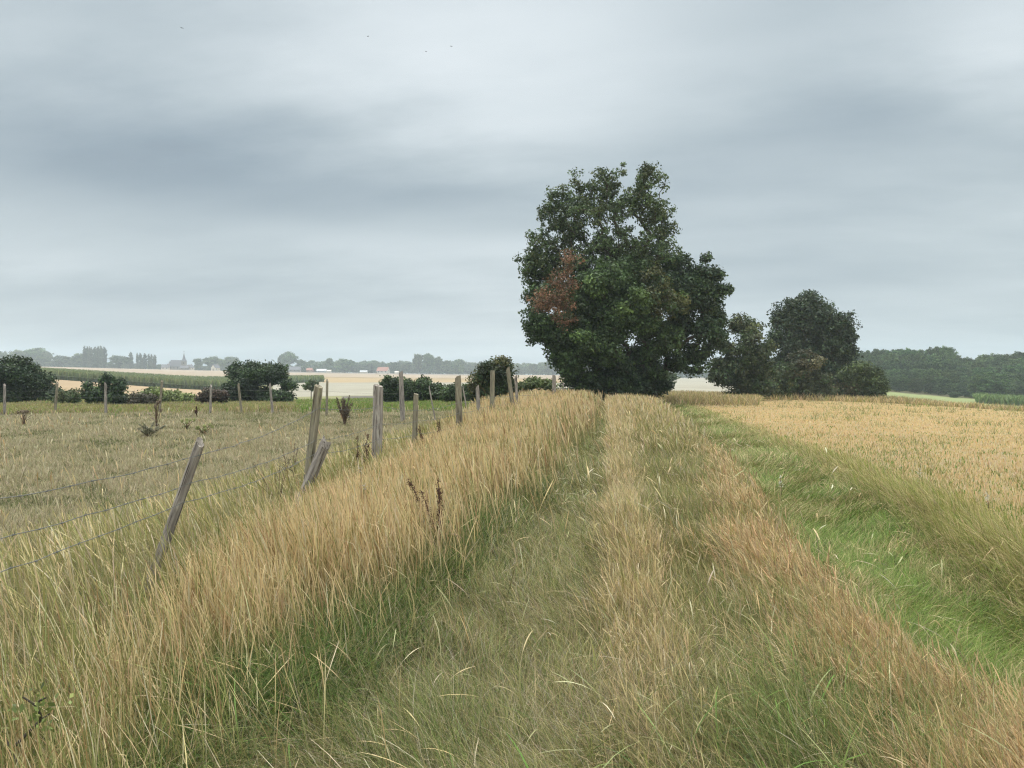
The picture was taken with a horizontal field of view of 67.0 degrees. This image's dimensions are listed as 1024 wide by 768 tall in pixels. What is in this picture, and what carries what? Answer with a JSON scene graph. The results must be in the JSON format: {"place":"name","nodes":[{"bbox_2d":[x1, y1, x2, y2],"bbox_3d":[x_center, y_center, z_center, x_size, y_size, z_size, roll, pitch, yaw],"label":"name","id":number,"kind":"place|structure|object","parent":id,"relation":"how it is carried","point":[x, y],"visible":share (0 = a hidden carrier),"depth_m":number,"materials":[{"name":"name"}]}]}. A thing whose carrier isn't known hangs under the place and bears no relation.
{"place":"outdoors","nodes":[
{"label":"outdoors","id":0,"kind":"place"},
{"bbox_2d":[53,380,201,395],"bbox_3d":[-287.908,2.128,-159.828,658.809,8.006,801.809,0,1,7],"label":"wheat field","id":1,"kind":"structure","parent":0,"point":[67,385],"depth_m":167.94,"materials":[{"name":"plant"}]},
{"bbox_2d":[43,367,563,382],"bbox_3d":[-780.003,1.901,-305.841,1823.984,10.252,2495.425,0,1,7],"label":"harvested field","id":2,"kind":"structure","parent":0,"point":[353,377],"depth_m":515.29,"materials":[{"name":"beige plant"}]},
{"bbox_2d":[8,349,26,357],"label":"broadleaf tree","id":3,"kind":"object","parent":2,"relation":"on","point":[19,352],"visible":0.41,"depth_m":817.68,"materials":[{"name":"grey plant"}]},
{"bbox_2d":[32,355,48,366],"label":"broadleaf tree","id":4,"kind":"object","parent":2,"relation":"on","point":[40,359],"visible":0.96,"depth_m":767.13,"materials":[{"name":"grey plant"}]},
{"bbox_2d":[40,351,53,366],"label":"broadleaf tree","id":5,"kind":"object","parent":2,"relation":"on","point":[48,355],"visible":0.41,"depth_m":828.89,"materials":[{"name":"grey plant"}]},
{"bbox_2d":[47,355,70,366],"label":"broadleaf tree","id":6,"kind":"object","parent":2,"relation":"on","point":[60,360],"visible":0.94,"depth_m":794.81,"materials":[{"name":"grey plant"}]},
{"bbox_2d":[68,353,82,366],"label":"broadleaf tree","id":7,"kind":"object","parent":2,"relation":"on","point":[75,359],"visible":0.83,"depth_m":796.48,"materials":[{"name":"grey plant"}]},
{"bbox_2d":[82,345,86,367],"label":"poplar tree","id":8,"kind":"object","parent":2,"relation":"on","point":[84,355],"visible":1,"depth_m":787.27,"materials":[{"name":"grey plant"}]},
{"bbox_2d":[92,346,97,367],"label":"poplar tree","id":9,"kind":"object","parent":2,"relation":"on","point":[94,358],"visible":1,"depth_m":792.79,"materials":[{"name":"grey plant"}]},
{"bbox_2d":[98,345,103,367],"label":"poplar tree","id":10,"kind":"object","parent":2,"relation":"on","point":[101,360],"visible":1,"depth_m":791.34,"materials":[{"name":"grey plant"}]},
{"bbox_2d":[104,355,131,368],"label":"broadleaf tree","id":11,"kind":"object","parent":2,"relation":"on","point":[118,361],"visible":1,"depth_m":775.21,"materials":[{"name":"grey plant"}]},
{"bbox_2d":[169,351,186,369],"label":"church","id":12,"kind":"structure","parent":2,"relation":"on","point":[175,364],"depth_m":787.84,"materials":[{"name":"stone"}]},
{"bbox_2d":[192,358,203,369],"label":"broadleaf tree","id":13,"kind":"object","parent":2,"relation":"on","point":[198,363],"visible":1,"depth_m":787.65,"materials":[{"name":"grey plant"}]},
{"bbox_2d":[202,356,221,369],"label":"broadleaf tree","id":14,"kind":"object","parent":2,"relation":"on","point":[209,361],"visible":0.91,"depth_m":806.36,"materials":[{"name":"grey plant"}]},
{"bbox_2d":[221,357,240,369],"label":"broadleaf tree","id":15,"kind":"object","parent":2,"relation":"on","point":[227,361],"visible":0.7,"depth_m":795.55,"materials":[{"name":"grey plant"}]},
{"bbox_2d":[281,351,299,366],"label":"broadleaf tree","id":16,"kind":"object","parent":2,"relation":"on","point":[288,358],"visible":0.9,"depth_m":794.82,"materials":[{"name":"grey plant"}]},
{"bbox_2d":[295,359,308,371],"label":"broadleaf tree","id":17,"kind":"object","parent":2,"relation":"on","point":[301,363],"visible":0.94,"depth_m":796.66,"materials":[{"name":"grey plant"}]},
{"bbox_2d":[324,358,333,370],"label":"broadleaf tree","id":18,"kind":"object","parent":2,"relation":"on","point":[329,363],"visible":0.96,"depth_m":797.42,"materials":[{"name":"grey plant"}]},
{"bbox_2d":[335,359,355,372],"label":"broadleaf tree","id":19,"kind":"object","parent":2,"relation":"on","point":[345,364],"visible":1,"depth_m":775.32,"materials":[{"name":"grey plant"}]},
{"bbox_2d":[376,366,389,372],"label":"house","id":20,"kind":"structure","parent":2,"relation":"on","point":[383,370],"depth_m":767.47,"materials":[{"name":"red tile"}]},
{"bbox_2d":[385,362,400,372],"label":"broadleaf tree","id":21,"kind":"object","parent":2,"relation":"on","point":[393,367],"visible":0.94,"depth_m":776.60,"materials":[{"name":"grey plant"}]},
{"bbox_2d":[398,363,411,373],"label":"broadleaf tree","id":22,"kind":"object","parent":2,"relation":"on","point":[404,367],"visible":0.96,"depth_m":787.79,"materials":[{"name":"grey plant"}]},
{"bbox_2d":[412,354,423,373],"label":"broadleaf tree","id":23,"kind":"object","parent":2,"relation":"on","point":[416,360],"visible":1,"depth_m":797.31,"materials":[{"name":"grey plant"}]},
{"bbox_2d":[422,353,435,373],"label":"broadleaf tree","id":24,"kind":"object","parent":2,"relation":"on","point":[429,361],"visible":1,"depth_m":796.91,"materials":[{"name":"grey plant"}]},
{"bbox_2d":[434,356,442,373],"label":"broadleaf tree","id":25,"kind":"object","parent":2,"relation":"on","point":[438,362],"visible":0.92,"depth_m":807.86,"materials":[{"name":"grey plant"}]},
{"bbox_2d":[442,360,451,373],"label":"broadleaf tree","id":26,"kind":"object","parent":2,"relation":"on","point":[447,365],"visible":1,"depth_m":796.93,"materials":[{"name":"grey plant"}]},
{"bbox_2d":[452,359,464,373],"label":"broadleaf tree","id":27,"kind":"object","parent":2,"relation":"on","point":[458,365],"visible":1,"depth_m":777.73,"materials":[{"name":"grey plant"}]},
{"bbox_2d":[274,377,733,396],"bbox_3d":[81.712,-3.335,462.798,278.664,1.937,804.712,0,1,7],"label":"pale field","id":28,"kind":"structure","parent":0,"point":[364,388],"depth_m":185.26,"materials":[{"name":"beige plant"}]},
{"bbox_2d":[664,372,680,389],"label":"shrub","id":29,"kind":"object","parent":28,"relation":"on","point":[673,378],"visible":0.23,"depth_m":94.42,"materials":[{"name":"green plant"}]},
{"bbox_2d":[0,374,1011,767],"bbox_3d":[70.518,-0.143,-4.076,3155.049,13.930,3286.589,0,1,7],"label":"ground","id":30,"kind":"structure","parent":0,"point":[196,518],"depth_m":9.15,"materials":[{"name":"beige plant"}]},
{"bbox_2d":[17,409,31,423],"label":"thistle","id":31,"kind":"object","parent":30,"relation":"on","point":[24,412],"visible":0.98,"depth_m":23.51,"materials":[{"name":"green plant"}]},
{"bbox_2d":[1,681,73,766],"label":"bramble","id":32,"kind":"object","parent":30,"relation":"on","point":[22,707],"visible":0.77,"depth_m":2.63,"materials":[{"name":"green plant"}]},
{"bbox_2d":[24,348,53,363],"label":"broadleaf tree","id":33,"kind":"object","parent":30,"relation":"on","point":[33,353],"visible":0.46,"depth_m":830.79,"materials":[{"name":"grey plant"}]},
{"bbox_2d":[137,422,165,436],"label":"weed","id":34,"kind":"object","parent":30,"relation":"on","point":[145,429],"visible":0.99,"depth_m":19.49,"materials":[{"name":"green plant"}]},
{"bbox_2d":[147,399,162,426],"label":"thistle","id":35,"kind":"object","parent":30,"relation":"on","point":[156,424],"visible":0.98,"depth_m":22.51,"materials":[{"name":"green plant"}]},
{"bbox_2d":[3,371,404,421],"bbox_3d":[-13.660,0.464,30.042,22.404,1.892,4.387,0,1,16],"label":"wire fence","id":36,"kind":"object","parent":30,"relation":"on","point":[401,400],"visible":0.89,"depth_m":30.96,"materials":[{"name":"grey wood"}]},
{"bbox_2d":[252,459,290,504],"bbox_3d":[-2.743,1.169,8.878,0.276,0.599,0.393,0,1,25],"label":"burdock","id":37,"kind":"object","parent":30,"relation":"on","point":[275,477],"visible":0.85,"depth_m":8.85,"materials":[{"name":"brown plant"}]},
{"bbox_2d":[0,367,563,592],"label":"barbed wire fence","id":38,"kind":"object","parent":30,"relation":"on","point":[192,465],"visible":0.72,"depth_m":8.76,"materials":[{"name":"grey wood"}]},
{"bbox_2d":[281,443,300,495],"bbox_3d":[-2.849,1.108,9.759,0.451,0.715,0.255,0,1,-10],"label":"burdock","id":39,"kind":"object","parent":30,"relation":"on","point":[297,450],"visible":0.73,"depth_m":9.83,"materials":[{"name":"brown plant"}]},
{"bbox_2d":[0,388,613,767],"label":"tall dry grass","id":40,"kind":"structure","parent":30,"relation":"on","point":[466,457],"depth_m":4.76,"materials":[{"name":"beige plant"}]},
{"bbox_2d":[296,435,330,503],"bbox_3d":[-2.219,1.079,8.464,0.119,1.098,0.153,23,1,0],"label":"broken post","id":41,"kind":"object","parent":30,"relation":"on","point":[319,458],"visible":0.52,"depth_m":8.40,"materials":[{"name":"grey wood"}]},
{"bbox_2d":[0,413,653,767],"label":"wispy grass","id":42,"kind":"structure","parent":30,"relation":"on","point":[95,549],"depth_m":5.34,"materials":[{"name":"beige plant"}]},
{"bbox_2d":[336,395,352,423],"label":"dead shrub","id":43,"kind":"object","parent":30,"relation":"on","point":[344,411],"visible":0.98,"depth_m":23.48,"materials":[{"name":"brown plant"}]},
{"bbox_2d":[355,434,369,463],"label":"dock plant","id":44,"kind":"object","parent":30,"relation":"on","point":[364,450],"visible":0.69,"depth_m":11.23,"materials":[{"name":"brown plant"}]},
{"bbox_2d":[407,478,461,552],"bbox_3d":[-0.646,1.135,6.321,0.396,0.724,0.414,0,1,-25],"label":"dock plant","id":45,"kind":"object","parent":30,"relation":"on","point":[439,492],"visible":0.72,"depth_m":6.33,"materials":[{"name":"brown plant"}]},
{"bbox_2d":[464,355,521,404],"bbox_3d":[-0.734,0.049,30.002,2.323,2.372,1.857,0,1,7],"label":"thorn bush","id":46,"kind":"object","parent":30,"relation":"on","point":[500,365],"visible":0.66,"depth_m":29.69,"materials":[{"name":"green plant"}]},
{"bbox_2d":[3,456,1001,767],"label":"tufted grass","id":47,"kind":"structure","parent":30,"relation":"on","point":[369,630],"depth_m":3.75,"materials":[{"name":"green plant"}]},
{"bbox_2d":[527,364,537,374],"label":"broadleaf tree","id":48,"kind":"object","parent":30,"relation":"on","point":[533,368],"visible":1,"depth_m":846.74,"materials":[{"name":"grey plant"}]},
{"bbox_2d":[518,376,562,392],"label":"bramble","id":49,"kind":"object","parent":30,"relation":"on","point":[531,383],"visible":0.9,"depth_m":31.78,"materials":[{"name":"green plant"}]},
{"bbox_2d":[765,289,868,393],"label":"maple tree","id":50,"kind":"object","parent":30,"relation":"on","point":[821,327],"visible":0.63,"depth_m":67.81,"materials":[{"name":"green plant"}]},
{"bbox_2d":[871,348,885,356],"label":"woodland tree","id":51,"kind":"object","parent":30,"relation":"on","point":[876,352],"visible":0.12,"depth_m":260.10,"materials":[{"name":"green plant"}]},
{"bbox_2d":[886,368,899,386],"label":"woodland tree","id":52,"kind":"object","parent":30,"relation":"on","point":[893,371],"visible":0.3,"depth_m":215.13,"materials":[{"name":"green plant"}]},
{"bbox_2d":[885,353,908,364],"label":"woodland tree","id":53,"kind":"object","parent":30,"relation":"on","point":[896,355],"visible":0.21,"depth_m":243.33,"materials":[{"name":"green plant"}]},
{"bbox_2d":[888,375,910,391],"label":"woodland tree","id":54,"kind":"object","parent":30,"relation":"on","point":[900,381],"visible":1,"depth_m":198.74,"materials":[{"name":"green plant"}]},
{"bbox_2d":[895,369,917,390],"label":"woodland tree","id":55,"kind":"object","parent":30,"relation":"on","point":[906,373],"visible":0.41,"depth_m":210.06,"materials":[{"name":"green plant"}]},
{"bbox_2d":[899,348,920,355],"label":"woodland tree","id":56,"kind":"object","parent":30,"relation":"on","point":[910,352],"visible":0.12,"depth_m":259.55,"materials":[{"name":"green plant"}]},
{"bbox_2d":[906,378,926,392],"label":"woodland tree","id":57,"kind":"object","parent":30,"relation":"on","point":[917,383],"visible":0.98,"depth_m":201.63,"materials":[{"name":"green plant"}]},
{"bbox_2d":[922,375,938,393],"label":"woodland tree","id":58,"kind":"object","parent":30,"relation":"on","point":[928,379],"visible":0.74,"depth_m":203.06,"materials":[{"name":"green plant"}]},
{"bbox_2d":[930,352,952,364],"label":"woodland tree","id":59,"kind":"object","parent":30,"relation":"on","point":[942,356],"visible":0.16,"depth_m":244.96,"materials":[{"name":"green plant"}]},
{"bbox_2d":[932,376,953,394],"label":"woodland tree","id":60,"kind":"object","parent":30,"relation":"on","point":[940,385],"visible":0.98,"depth_m":199.59,"materials":[{"name":"green plant"}]},
{"bbox_2d":[931,358,958,378],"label":"woodland tree","id":61,"kind":"object","parent":30,"relation":"on","point":[948,365],"visible":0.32,"depth_m":223.01,"materials":[{"name":"green plant"}]},
{"bbox_2d":[937,346,956,356],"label":"woodland tree","id":62,"kind":"object","parent":30,"relation":"on","point":[944,350],"visible":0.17,"depth_m":248.17,"materials":[{"name":"green plant"}]},
{"bbox_2d":[945,357,965,367],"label":"woodland tree","id":63,"kind":"object","parent":30,"relation":"on","point":[958,360],"visible":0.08,"depth_m":239.84,"materials":[{"name":"green plant"}]},
{"bbox_2d":[947,383,966,395],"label":"woodland tree","id":64,"kind":"object","parent":30,"relation":"on","point":[955,387],"visible":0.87,"depth_m":194.15,"materials":[{"name":"green plant"}]},
{"bbox_2d":[968,362,988,368],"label":"woodland tree","id":65,"kind":"object","parent":30,"relation":"on","point":[977,364],"visible":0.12,"depth_m":238.47,"materials":[{"name":"green plant"}]},
{"bbox_2d":[988,356,1009,366],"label":"woodland tree","id":66,"kind":"object","parent":30,"relation":"on","point":[1000,360],"visible":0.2,"depth_m":239.20,"materials":[{"name":"green plant"}]},
{"bbox_2d":[1000,364,1023,376],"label":"woodland tree","id":67,"kind":"object","parent":30,"relation":"on","point":[1013,368],"visible":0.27,"depth_m":218.56,"materials":[{"name":"green plant"}]},
{"bbox_2d":[1002,358,1023,365],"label":"woodland tree","id":68,"kind":"object","parent":30,"relation":"on","point":[1012,361],"visible":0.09,"depth_m":233.91,"materials":[{"name":"green plant"}]},
{"bbox_2d":[1015,380,1023,396],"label":"woodland tree","id":69,"kind":"object","parent":30,"relation":"on","point":[1020,384],"visible":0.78,"depth_m":199.89,"materials":[{"name":"green plant"}]},
{"bbox_2d":[0,389,1023,415],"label":"rough grass","id":70,"kind":"structure","parent":0,"point":[699,398],"depth_m":41.91,"materials":[{"name":"plant"}]},
{"bbox_2d":[0,0,1023,375],"label":"sky","id":71,"kind":"structure","parent":0,"point":[258,180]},
{"bbox_2d":[5,392,1023,767],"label":"path","id":72,"kind":"structure","parent":0,"point":[462,664],"depth_m":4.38,"materials":[{"name":"green plant"}]},
{"bbox_2d":[512,161,690,331],"bbox_3d":[5.291,-5.664,43.708,8.720,13.784,7.997,1,1,37],"label":"ash tree","id":73,"kind":"object","parent":72,"relation":"on","point":[580,203],"visible":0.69,"depth_m":43.11,"materials":[{"name":"green plant"}]},
{"bbox_2d":[518,248,691,399],"bbox_3d":[4.856,-2.899,40.879,9.287,8.259,5.741,0,1,7],"label":"maple tree","id":74,"kind":"object","parent":72,"relation":"on","point":[593,322],"visible":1,"depth_m":39.98,"materials":[{"name":"green plant"}]},
{"bbox_2d":[645,251,735,397],"bbox_3d":[9.717,-3.066,42.736,5.061,8.581,3.234,0,1,7],"label":"oak tree","id":75,"kind":"object","parent":72,"relation":"on","point":[704,289],"visible":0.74,"depth_m":42.12,"materials":[{"name":"green plant"}]},
{"bbox_2d":[655,432,1023,767],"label":"russet grass","id":76,"kind":"structure","parent":72,"relation":"on","point":[749,541],"depth_m":3.92,"materials":[{"name":"beige plant"}]},
{"bbox_2d":[658,403,1023,751],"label":"rut grass","id":77,"kind":"structure","parent":72,"relation":"on","point":[836,539],"depth_m":6.66,"materials":[{"name":"green plant"}]},
{"bbox_2d":[124,385,1019,406],"bbox_3d":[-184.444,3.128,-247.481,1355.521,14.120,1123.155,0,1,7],"label":"meadow","id":78,"kind":"structure","parent":0,"point":[942,398],"depth_m":163.04,"materials":[{"name":"plant"}]},
{"bbox_2d":[0,354,62,402],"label":"bush","id":79,"kind":"object","parent":78,"relation":"on","point":[22,379],"visible":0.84,"depth_m":49.36,"materials":[{"name":"green plant"}]},
{"bbox_2d":[51,387,81,403],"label":"bush","id":80,"kind":"object","parent":78,"relation":"on","point":[69,396],"visible":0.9,"depth_m":44.69,"materials":[{"name":"green plant"}]},
{"bbox_2d":[78,372,130,404],"bbox_3d":[-23.086,0.367,44.015,2.949,2.150,1.533,0,1,0],"label":"bush","id":81,"kind":"object","parent":78,"relation":"on","point":[116,389],"visible":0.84,"depth_m":43.72,"materials":[{"name":"green plant"}]},
{"bbox_2d":[81,386,199,402],"bbox_3d":[-25.353,0.865,51.972,9.405,1.609,2.523,0,1,-2],"label":"hedge","id":82,"kind":"object","parent":78,"relation":"on","point":[171,395],"visible":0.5,"depth_m":51.43,"materials":[{"name":"green plant"}]},
{"bbox_2d":[124,392,158,404],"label":"shrub","id":83,"kind":"object","parent":78,"relation":"on","point":[138,398],"visible":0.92,"depth_m":43.77,"materials":[{"name":"green plant"}]},
{"bbox_2d":[38,367,324,389],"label":"maize","id":84,"kind":"object","parent":78,"relation":"on","point":[170,381],"visible":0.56,"depth_m":202.00,"materials":[{"name":"green plant"}]},
{"bbox_2d":[193,387,230,403],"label":"shrub","id":85,"kind":"object","parent":78,"relation":"on","point":[219,395],"visible":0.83,"depth_m":43.76,"materials":[{"name":"green plant"}]},
{"bbox_2d":[216,359,293,401],"bbox_3d":[-18.523,-0.099,55.974,5.680,3.488,4.221,0,1,7],"label":"bush","id":86,"kind":"object","parent":78,"relation":"on","point":[253,376],"visible":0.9,"depth_m":55.16,"materials":[{"name":"green plant"}]},
{"bbox_2d":[263,381,299,401],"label":"bush","id":87,"kind":"object","parent":78,"relation":"on","point":[279,395],"visible":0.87,"depth_m":53.73,"materials":[{"name":"green plant"}]},
{"bbox_2d":[301,378,318,398],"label":"bush","id":88,"kind":"object","parent":78,"relation":"on","point":[309,384],"visible":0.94,"depth_m":81.66,"materials":[{"name":"green plant"}]},
{"bbox_2d":[379,375,405,402],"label":"bush","id":89,"kind":"object","parent":78,"relation":"on","point":[389,384],"visible":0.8,"depth_m":47.61,"materials":[{"name":"green plant"}]},
{"bbox_2d":[397,374,445,401],"bbox_3d":[-5.348,0.351,47.151,3.133,1.908,2.296,0,1,7],"label":"bush","id":90,"kind":"object","parent":78,"relation":"on","point":[419,387],"visible":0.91,"depth_m":46.61,"materials":[{"name":"green plant"}]},
{"bbox_2d":[436,382,470,401],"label":"bush","id":91,"kind":"object","parent":78,"relation":"on","point":[447,393],"visible":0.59,"depth_m":43.68,"materials":[{"name":"green plant"}]},
{"bbox_2d":[965,374,982,397],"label":"woodland tree","id":92,"kind":"object","parent":78,"relation":"on","point":[974,381],"visible":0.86,"depth_m":189.53,"materials":[{"name":"green plant"}]},
{"bbox_2d":[976,372,1012,394],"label":"woodland tree","id":93,"kind":"object","parent":78,"relation":"on","point":[996,382],"visible":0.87,"depth_m":186.58,"materials":[{"name":"green plant"}]},
{"bbox_2d":[972,392,1023,405],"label":"maize","id":94,"kind":"object","parent":78,"relation":"on","point":[1003,399],"visible":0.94,"depth_m":150.59,"materials":[{"name":"green plant"}]},
{"bbox_2d":[689,399,1023,535],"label":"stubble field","id":95,"kind":"structure","parent":0,"point":[921,430],"depth_m":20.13,"materials":[{"name":"plant"}]},
{"bbox_2d":[705,311,781,396],"bbox_3d":[16.717,-1.950,55.879,5.619,6.656,3.790,0,1,-20],"label":"thorn tree","id":96,"kind":"object","parent":95,"relation":"on","point":[750,364],"visible":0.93,"depth_m":55.31,"materials":[{"name":"green plant"}]},
{"bbox_2d":[757,365,798,397],"bbox_3d":[20.886,-0.065,61.107,3.486,3.010,2.526,0,1,7],"label":"shrub","id":97,"kind":"object","parent":95,"relation":"on","point":[788,387],"visible":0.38,"depth_m":60.56,"materials":[{"name":"green plant"}]},
{"bbox_2d":[776,348,837,398],"bbox_3d":[23.133,-0.753,62.015,6.057,4.547,4.192,0,1,-14],"label":"hawthorn","id":98,"kind":"object","parent":95,"relation":"on","point":[803,367],"visible":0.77,"depth_m":61.06,"materials":[{"name":"green plant"}]},
{"bbox_2d":[674,402,1023,673],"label":"verge grass","id":99,"kind":"structure","parent":95,"relation":"on","point":[954,517],"depth_m":7.44,"materials":[{"name":"beige plant"}]},
{"bbox_2d":[829,360,891,398],"bbox_3d":[28.645,-0.148,64.007,5.244,3.738,3.300,0,1,7],"label":"green shrub","id":100,"kind":"object","parent":95,"relation":"on","point":[862,378],"visible":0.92,"depth_m":63.24,"materials":[{"name":"green plant"}]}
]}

